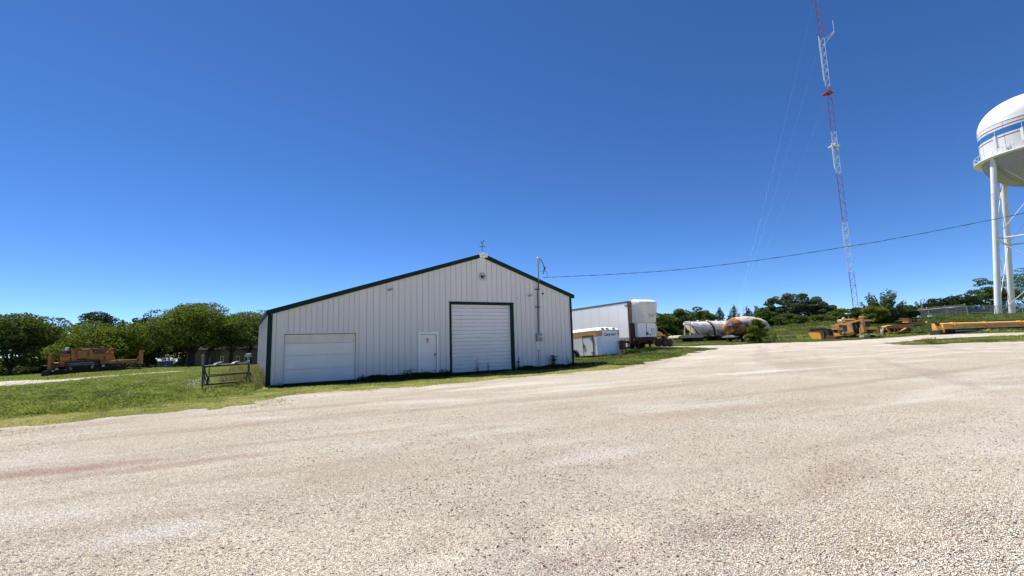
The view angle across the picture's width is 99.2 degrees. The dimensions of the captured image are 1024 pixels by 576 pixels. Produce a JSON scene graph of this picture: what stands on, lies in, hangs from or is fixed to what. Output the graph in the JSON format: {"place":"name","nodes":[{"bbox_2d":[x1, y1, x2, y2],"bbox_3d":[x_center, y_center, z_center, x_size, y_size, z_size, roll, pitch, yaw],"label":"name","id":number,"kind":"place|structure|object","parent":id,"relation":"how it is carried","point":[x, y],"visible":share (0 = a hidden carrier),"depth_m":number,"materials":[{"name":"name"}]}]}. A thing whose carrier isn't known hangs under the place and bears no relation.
{"place":"outdoors","nodes":[
{"label":"outdoors","id":0,"kind":"place"},
{"bbox_2d":[0,371,179,385],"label":"gravel lane","id":1,"kind":"structure","parent":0,"point":[6,383],"depth_m":30.56,"materials":[{"name":"beige gravel"}]},
{"bbox_2d":[0,363,261,417],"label":"field grass","id":2,"kind":"structure","parent":0,"point":[56,397],"depth_m":17.06,"materials":[{"name":"green plant"}]},
{"bbox_2d":[4,373,262,394],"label":"wildflowers","id":3,"kind":"object","parent":2,"relation":"on","point":[168,380],"visible":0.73,"depth_m":16.40,"materials":[{"name":"plant"}]},
{"bbox_2d":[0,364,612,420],"bbox_3d":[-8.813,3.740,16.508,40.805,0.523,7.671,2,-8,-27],"label":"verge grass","id":4,"kind":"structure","parent":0,"point":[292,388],"depth_m":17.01,"materials":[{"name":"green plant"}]},
{"bbox_2d":[0,335,1019,435],"bbox_3d":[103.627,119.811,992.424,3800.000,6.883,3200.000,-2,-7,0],"label":"ground","id":5,"kind":"structure","parent":0,"point":[263,387],"depth_m":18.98,"materials":[{"name":"green plant"}]},
{"bbox_2d":[0,312,74,375],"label":"dark broad tree","id":6,"kind":"object","parent":5,"relation":"on","point":[18,333],"visible":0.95,"depth_m":54.26,"materials":[{"name":"green plant"}]},
{"bbox_2d":[26,334,80,369],"bbox_3d":[-65.881,9.410,62.496,8.611,6.474,8.625,1,-8,-21],"label":"dark broad tree","id":7,"kind":"object","parent":5,"relation":"on","point":[41,365],"visible":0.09,"depth_m":61.77,"materials":[{"name":"green plant"}]},
{"bbox_2d":[0,355,185,374],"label":"undergrowth","id":8,"kind":"object","parent":5,"relation":"on","point":[24,370],"visible":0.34,"depth_m":62.91,"materials":[{"name":"green plant"}]},
{"bbox_2d":[0,355,185,368],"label":"undergrowth","id":9,"kind":"object","parent":5,"relation":"on","point":[23,366],"visible":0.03,"depth_m":73.12,"materials":[{"name":"green plant"}]},
{"bbox_2d":[40,347,148,376],"bbox_3d":[-41.379,7.333,44.046,7.726,2.854,3.650,1,-7,-20],"label":"slipform paver","id":10,"kind":"object","parent":5,"relation":"on","point":[103,357],"visible":0.93,"depth_m":42.74,"materials":[{"name":"metal"}]},
{"bbox_2d":[67,311,128,364],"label":"spruce tree","id":11,"kind":"object","parent":5,"relation":"on","point":[107,318],"visible":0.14,"depth_m":74.67,"materials":[{"name":"green plant"}]},
{"bbox_2d":[38,320,158,370],"bbox_3d":[-53.117,7.631,56.553,10.165,7.095,10.922,-2,-7,3],"label":"locust tree","id":12,"kind":"object","parent":5,"relation":"on","point":[119,337],"visible":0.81,"depth_m":55.06,"materials":[{"name":"green plant"}]},
{"bbox_2d":[0,368,255,413],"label":"field clover","id":13,"kind":"object","parent":5,"relation":"on","point":[129,400],"visible":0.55,"depth_m":15.23,"materials":[{"name":"green plant"}]},
{"bbox_2d":[124,316,165,361],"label":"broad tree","id":14,"kind":"object","parent":5,"relation":"on","point":[133,320],"visible":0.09,"depth_m":76.63,"materials":[{"name":"green plant"}]},
{"bbox_2d":[122,329,173,366],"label":"dark broad tree","id":15,"kind":"object","parent":5,"relation":"on","point":[151,357],"visible":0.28,"depth_m":65.11,"materials":[{"name":"green plant"}]},
{"bbox_2d":[156,358,174,366],"bbox_3d":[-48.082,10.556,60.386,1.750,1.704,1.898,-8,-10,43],"label":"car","id":16,"kind":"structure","parent":5,"relation":"on","point":[164,362],"depth_m":60.07,"materials":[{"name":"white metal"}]},
{"bbox_2d":[166,341,186,360],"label":"dark broad tree","id":17,"kind":"object","parent":5,"relation":"on","point":[177,350],"visible":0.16,"depth_m":82.42,"materials":[{"name":"green plant"}]},
{"bbox_2d":[172,358,185,366],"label":"parked car","id":18,"kind":"object","parent":5,"relation":"on","point":[179,361],"visible":0.49,"depth_m":66.76,"materials":[{"name":"paint"}]},
{"bbox_2d":[128,302,244,366],"bbox_3d":[-45.301,6.800,62.232,13.158,9.686,13.642,-3,-7,8],"label":"locust tree","id":19,"kind":"object","parent":5,"relation":"on","point":[182,324],"visible":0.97,"depth_m":59.20,"materials":[{"name":"green plant"}]},
{"bbox_2d":[183,345,257,365],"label":"grey house","id":20,"kind":"structure","parent":5,"relation":"on","point":[216,355],"depth_m":71.98,"materials":[{"name":"grey"}]},
{"bbox_2d":[201,353,251,388],"bbox_3d":[-11.331,3.370,17.404,0.422,1.471,3.469,-2,-7,-1],"label":"equipment frame","id":21,"kind":"object","parent":5,"relation":"on","point":[248,355],"visible":0.79,"depth_m":16.79,"materials":[{"name":"metal"}]},
{"bbox_2d":[199,317,258,362],"bbox_3d":[-41.251,8.088,64.660,9.622,7.537,9.056,1,-8,-23],"label":"locust tree","id":22,"kind":"object","parent":5,"relation":"on","point":[242,335],"visible":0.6,"depth_m":62.92,"materials":[{"name":"green plant"}]},
{"bbox_2d":[211,310,264,363],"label":"locust tree","id":23,"kind":"object","parent":5,"relation":"on","point":[255,317],"visible":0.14,"depth_m":66.86,"materials":[{"name":"green plant"}]},
{"bbox_2d":[218,363,264,389],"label":"pale tall grass","id":24,"kind":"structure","parent":5,"relation":"on","point":[257,372],"depth_m":18.58,"materials":[{"name":"plant"}]},
{"bbox_2d":[257,240,574,387],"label":"pole barn","id":25,"kind":"structure","parent":5,"relation":"on","point":[455,316],"depth_m":22.24,"materials":[{"name":"paint"}]},
{"bbox_2d":[281,332,357,384],"bbox_3d":[-8.615,3.159,19.639,3.185,2.280,0.170,2,-8,-29],"label":"garage door","id":26,"kind":"structure","parent":25,"relation":"in","point":[320,345],"depth_m":19.63,"materials":[{"name":"white paint"}]},
{"bbox_2d":[418,332,438,372],"bbox_3d":[-4.239,3.322,22.039,1.080,2.185,0.161,2,-8,-29],"label":"entry door","id":27,"kind":"structure","parent":25,"relation":"in","point":[428,343],"depth_m":22.07,"materials":[{"name":"white paint"}]},
{"bbox_2d":[449,301,514,373],"bbox_3d":[-1.597,2.674,23.682,3.922,3.815,0.245,2,-8,-29],"label":"overhead door","id":28,"kind":"structure","parent":25,"relation":"in","point":[484,331],"depth_m":23.72,"materials":[{"name":"white paint"}]},
{"bbox_2d":[543,213,1022,277],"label":"overhead cable","id":29,"kind":"object","parent":25,"relation":"attached to","point":[796,254],"visible":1,"depth_m":24.35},
{"bbox_2d":[268,363,587,388],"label":"wall weeds","id":30,"kind":"object","parent":5,"relation":"on","point":[377,378],"depth_m":20.80,"materials":[{"name":"green plant"}]},
{"bbox_2d":[472,357,480,371],"bbox_3d":[-1.837,4.055,22.904,0.592,0.860,0.653,-2,-7,0],"label":"thin tall weed","id":31,"kind":"object","parent":5,"relation":"on","point":[477,364],"visible":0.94,"depth_m":22.88,"materials":[{"name":"green plant"}]},
{"bbox_2d":[549,355,557,365],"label":"thistle weed","id":32,"kind":"object","parent":5,"relation":"on","point":[552,360],"visible":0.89,"depth_m":25.21,"materials":[{"name":"green plant"}]},
{"bbox_2d":[573,327,626,357],"bbox_3d":[6.070,3.987,30.962,2.670,2.284,5.230,3,-11,-34],"label":"cargo trailer","id":33,"kind":"object","parent":5,"relation":"on","point":[603,341],"visible":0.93,"depth_m":30.04,"materials":[{"name":"white paint"}]},
{"bbox_2d":[597,354,621,358],"bbox_3d":[6.324,4.443,27.986,2.129,0.476,1.878,-2,-7,0],"label":"weed clump","id":34,"kind":"object","parent":5,"relation":"on","point":[608,356],"visible":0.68,"depth_m":27.98,"materials":[{"name":"green plant"}]},
{"bbox_2d":[572,299,657,348],"bbox_3d":[7.443,3.642,38.705,2.350,4.008,13.710,1,-8,-24],"label":"box trailer","id":35,"kind":"object","parent":5,"relation":"on","point":[632,321],"visible":0.66,"depth_m":33.34,"materials":[{"name":"metal"}]},
{"bbox_2d":[621,348,646,353],"bbox_3d":[8.351,4.367,29.795,1.804,0.558,1.555,-4,-7,20],"label":"weed clump","id":36,"kind":"object","parent":5,"relation":"on","point":[634,351],"visible":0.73,"depth_m":29.48,"materials":[{"name":"green plant"}]},
{"bbox_2d":[639,347,660,351],"bbox_3d":[9.463,4.379,30.605,1.770,0.472,2.101,-6,-8,33],"label":"weed clump","id":37,"kind":"object","parent":5,"relation":"on","point":[648,349],"visible":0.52,"depth_m":30.42,"materials":[{"name":"green plant"}]},
{"bbox_2d":[654,326,672,346],"bbox_3d":[13.213,4.349,39.008,2.550,1.829,1.600,1,-8,-23],"label":"yellow winch unit","id":38,"kind":"object","parent":5,"relation":"on","point":[663,341],"visible":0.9,"depth_m":38.29,"materials":[{"name":"paint"}]},
{"bbox_2d":[654,313,679,334],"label":"round tree","id":39,"kind":"object","parent":5,"relation":"on","point":[664,320],"visible":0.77,"depth_m":72.20,"materials":[{"name":"green plant"}]},
{"bbox_2d":[657,332,693,336],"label":"undergrowth","id":40,"kind":"object","parent":5,"relation":"on","point":[681,333],"visible":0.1,"depth_m":71.71,"materials":[{"name":"green plant"}]},
{"bbox_2d":[670,308,692,333],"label":"round tree","id":41,"kind":"object","parent":5,"relation":"on","point":[681,315],"visible":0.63,"depth_m":76.63,"materials":[{"name":"green plant"}]},
{"bbox_2d":[668,320,726,340],"bbox_3d":[25.745,5.765,57.799,9.818,2.990,2.460,0,-7,-12],"label":"hopper tank trailer","id":42,"kind":"object","parent":5,"relation":"on","point":[699,329],"visible":0.76,"depth_m":56.90,"materials":[{"name":"white paint"}]},
{"bbox_2d":[689,306,718,320],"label":"round tree","id":43,"kind":"object","parent":5,"relation":"on","point":[701,315],"visible":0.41,"depth_m":78.72,"materials":[{"name":"green plant"}]},
{"bbox_2d":[714,307,726,320],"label":"young spruce","id":44,"kind":"object","parent":5,"relation":"on","point":[719,314],"visible":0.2,"depth_m":87.55,"materials":[{"name":"green plant"}]},
{"bbox_2d":[727,304,739,319],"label":"young spruce","id":45,"kind":"object","parent":5,"relation":"on","point":[733,311],"visible":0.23,"depth_m":89.81,"materials":[{"name":"green plant"}]},
{"bbox_2d":[742,307,752,316],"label":"young spruce","id":46,"kind":"object","parent":5,"relation":"on","point":[747,313],"visible":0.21,"depth_m":90.76,"materials":[{"name":"green plant"}]},
{"bbox_2d":[722,316,775,341],"bbox_3d":[30.487,5.277,55.884,12.371,3.412,2.800,4,-9,-39],"label":"rusty tank trailer","id":47,"kind":"object","parent":5,"relation":"on","point":[736,327],"visible":0.51,"depth_m":52.47,"materials":[{"name":"orange paint"}]},
{"bbox_2d":[743,319,768,342],"bbox_3d":[27.805,5.112,49.683,2.596,3.212,2.769,5,-10,-43],"label":"tank bush","id":48,"kind":"object","parent":5,"relation":"on","point":[758,326],"visible":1,"depth_m":49.18,"materials":[{"name":"green plant"}]},
{"bbox_2d":[658,308,857,334],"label":"undergrowth","id":49,"kind":"object","parent":5,"relation":"on","point":[856,317],"visible":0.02,"depth_m":85.56,"materials":[{"name":"green plant"}]},
{"bbox_2d":[752,307,779,326],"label":"round tree","id":50,"kind":"object","parent":5,"relation":"on","point":[761,313],"visible":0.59,"depth_m":78.60,"materials":[{"name":"green plant"}]},
{"bbox_2d":[760,334,790,341],"bbox_3d":[30.013,5.841,50.566,3.026,1.134,2.630,-2,-7,0],"label":"weed clump","id":51,"kind":"object","parent":5,"relation":"on","point":[769,337],"visible":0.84,"depth_m":50.38,"materials":[{"name":"green plant"}]},
{"bbox_2d":[763,296,788,324],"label":"poplar tree","id":52,"kind":"object","parent":5,"relation":"on","point":[770,303],"visible":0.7,"depth_m":83.23,"materials":[{"name":"green plant"}]},
{"bbox_2d":[770,313,809,325],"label":"round tree","id":53,"kind":"object","parent":5,"relation":"on","point":[785,319],"visible":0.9,"depth_m":74.64,"materials":[{"name":"green plant"}]},
{"bbox_2d":[775,293,805,314],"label":"poplar tree","id":54,"kind":"object","parent":5,"relation":"on","point":[791,304],"visible":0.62,"depth_m":84.92,"materials":[{"name":"green plant"}]},
{"bbox_2d":[574,312,1023,366],"bbox_3d":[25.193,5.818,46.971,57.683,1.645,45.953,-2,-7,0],"label":"rough grass","id":55,"kind":"structure","parent":5,"relation":"on","point":[888,334],"depth_m":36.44,"materials":[{"name":"green plant"}]},
{"bbox_2d":[794,293,817,315],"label":"poplar tree","id":56,"kind":"object","parent":5,"relation":"on","point":[806,302],"visible":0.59,"depth_m":86.01,"materials":[{"name":"green plant"}]},
{"bbox_2d":[770,320,845,329],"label":"undergrowth","id":57,"kind":"object","parent":5,"relation":"on","point":[809,324],"visible":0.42,"depth_m":67.36,"materials":[{"name":"green plant"}]},
{"bbox_2d":[807,296,828,315],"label":"poplar tree","id":58,"kind":"object","parent":5,"relation":"on","point":[815,299],"visible":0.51,"depth_m":85.18,"materials":[{"name":"green plant"}]},
{"bbox_2d":[807,314,838,322],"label":"round tree","id":59,"kind":"object","parent":5,"relation":"on","point":[822,317],"visible":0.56,"depth_m":75.15,"materials":[{"name":"green plant"}]},
{"bbox_2d":[808,328,840,338],"bbox_3d":[35.335,5.148,49.301,1.400,1.352,3.332,1,-7,-18],"label":"orange bucket","id":60,"kind":"object","parent":5,"relation":"on","point":[817,334],"visible":0.98,"depth_m":48.92,"materials":[{"name":"yellow paint"}]},
{"bbox_2d":[817,302,838,314],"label":"poplar tree","id":61,"kind":"object","parent":5,"relation":"on","point":[825,309],"visible":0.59,"depth_m":83.56,"materials":[{"name":"green plant"}]},
{"bbox_2d":[827,309,856,320],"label":"round tree","id":62,"kind":"object","parent":5,"relation":"on","point":[840,313],"visible":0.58,"depth_m":80.79,"materials":[{"name":"green plant"}]},
{"bbox_2d":[678,313,1023,334],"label":"bank grass","id":63,"kind":"structure","parent":5,"relation":"on","point":[929,320],"depth_m":61.53,"materials":[{"name":"green plant"}]},
{"bbox_2d":[831,316,876,337],"bbox_3d":[38.824,4.453,49.617,2.300,2.350,4.334,0,-7,-17],"label":"curb machine","id":64,"kind":"object","parent":5,"relation":"on","point":[861,325],"visible":0.98,"depth_m":48.84,"materials":[{"name":"metal"}]},
{"bbox_2d":[846,307,863,319],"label":"round tree","id":65,"kind":"object","parent":5,"relation":"on","point":[854,309],"visible":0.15,"depth_m":87.03,"materials":[{"name":"green plant"}]},
{"bbox_2d":[732,0,985,317],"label":"radio mast","id":66,"kind":"object","parent":5,"relation":"on","point":[826,94],"visible":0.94,"depth_m":104.25,"materials":[{"name":"metal"}]},
{"bbox_2d":[857,306,891,323],"bbox_3d":[53.121,4.281,63.792,3.735,3.314,3.990,2,-8,-28],"label":"round tree","id":67,"kind":"object","parent":5,"relation":"on","point":[877,314],"visible":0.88,"depth_m":63.06,"materials":[{"name":"green plant"}]},
{"bbox_2d":[855,288,910,322],"bbox_3d":[55.877,3.071,65.903,5.885,5.680,5.703,1,-8,-23],"label":"sparse young tree","id":68,"kind":"object","parent":5,"relation":"on","point":[896,312],"visible":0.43,"depth_m":64.62,"materials":[{"name":"green plant"}]},
{"bbox_2d":[875,324,913,334],"bbox_3d":[44.857,5.013,51.128,3.529,1.419,2.440,-4,-7,16],"label":"gravel hopper","id":69,"kind":"object","parent":5,"relation":"on","point":[902,328],"visible":0.88,"depth_m":50.48,"materials":[{"name":"yellow paint"}]},
{"bbox_2d":[891,318,927,325],"bbox_3d":[51.974,4.817,56.868,4.318,1.792,1.700,0,-7,-15],"label":"rusty spreader","id":70,"kind":"object","parent":5,"relation":"on","point":[908,321],"visible":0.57,"depth_m":56.42,"materials":[{"name":"metal"}]},
{"bbox_2d":[900,305,920,319],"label":"round tree","id":71,"kind":"object","parent":5,"relation":"on","point":[912,311],"visible":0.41,"depth_m":72.53,"materials":[{"name":"green plant"}]},
{"bbox_2d":[908,328,928,334],"bbox_3d":[45.413,4.854,48.351,2.584,0.819,2.752,-2,-7,0],"label":"weed clump","id":72,"kind":"object","parent":5,"relation":"on","point":[921,331],"visible":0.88,"depth_m":48.30,"materials":[{"name":"green plant"}]},
{"bbox_2d":[914,299,927,316],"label":"tree","id":73,"kind":"object","parent":5,"relation":"on","point":[920,307],"visible":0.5,"depth_m":107.37,"materials":[{"name":"green plant"}]},
{"bbox_2d":[923,337,938,343],"bbox_3d":[29.038,3.673,30.205,0.975,0.560,1.103,-6,-8,32],"label":"weed clump","id":74,"kind":"object","parent":5,"relation":"on","point":[931,341],"visible":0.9,"depth_m":30.20,"materials":[{"name":"green plant"}]},
{"bbox_2d":[922,298,954,315],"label":"round tree","id":75,"kind":"object","parent":5,"relation":"on","point":[933,304],"visible":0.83,"depth_m":99.17,"materials":[{"name":"green plant"}]},
{"bbox_2d":[940,312,968,315],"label":"weed clump","id":76,"kind":"object","parent":5,"relation":"on","point":[953,314],"visible":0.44,"depth_m":70.85,"materials":[{"name":"green plant"}]},
{"bbox_2d":[944,296,974,313],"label":"round tree","id":77,"kind":"object","parent":5,"relation":"on","point":[956,300],"visible":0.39,"depth_m":101.17,"materials":[{"name":"green plant"}]},
{"bbox_2d":[918,304,1023,316],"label":"chain link fence","id":78,"kind":"object","parent":5,"relation":"on","point":[926,308],"visible":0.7,"depth_m":78.25,"materials":[{"name":"grey metal"}]},
{"bbox_2d":[955,292,988,311],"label":"round tree","id":79,"kind":"object","parent":5,"relation":"on","point":[975,300],"visible":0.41,"depth_m":106.70,"materials":[{"name":"green plant"}]},
{"bbox_2d":[927,305,1023,315],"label":"undergrowth","id":80,"kind":"object","parent":5,"relation":"on","point":[982,310],"visible":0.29,"depth_m":99.70,"materials":[{"name":"green plant"}]},
{"bbox_2d":[929,320,1023,334],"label":"screed beam","id":81,"kind":"structure","parent":5,"relation":"on","point":[940,328],"depth_m":45.16,"materials":[{"name":"yellow metal"}]},
{"bbox_2d":[967,278,1005,310],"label":"tall dark tree","id":82,"kind":"object","parent":5,"relation":"on","point":[986,292],"visible":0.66,"depth_m":111.74,"materials":[{"name":"green plant"}]},
{"bbox_2d":[973,94,1023,313],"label":"water tower","id":83,"kind":"structure","parent":5,"relation":"on","point":[1000,135],"depth_m":83.38,"materials":[{"name":"white metal"}]},
{"bbox_2d":[987,278,1023,311],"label":"tall dark tree","id":84,"kind":"object","parent":5,"relation":"on","point":[1004,300],"visible":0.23,"depth_m":118.97,"materials":[{"name":"green plant"}]},
{"bbox_2d":[1001,268,1023,306],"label":"tall dark tree","id":85,"kind":"object","parent":5,"relation":"on","point":[1019,281],"visible":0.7,"depth_m":116.64,"materials":[{"name":"green plant"}]},
{"bbox_2d":[0,332,1023,575],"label":"gravel lot","id":86,"kind":"structure","parent":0,"point":[769,371],"depth_m":5.22,"materials":[{"name":"beige gravel"}]},
{"bbox_2d":[0,0,1023,357],"label":"sky","id":87,"kind":"structure","parent":0,"point":[238,155],"materials":[{"name":"blue"}]}
]}

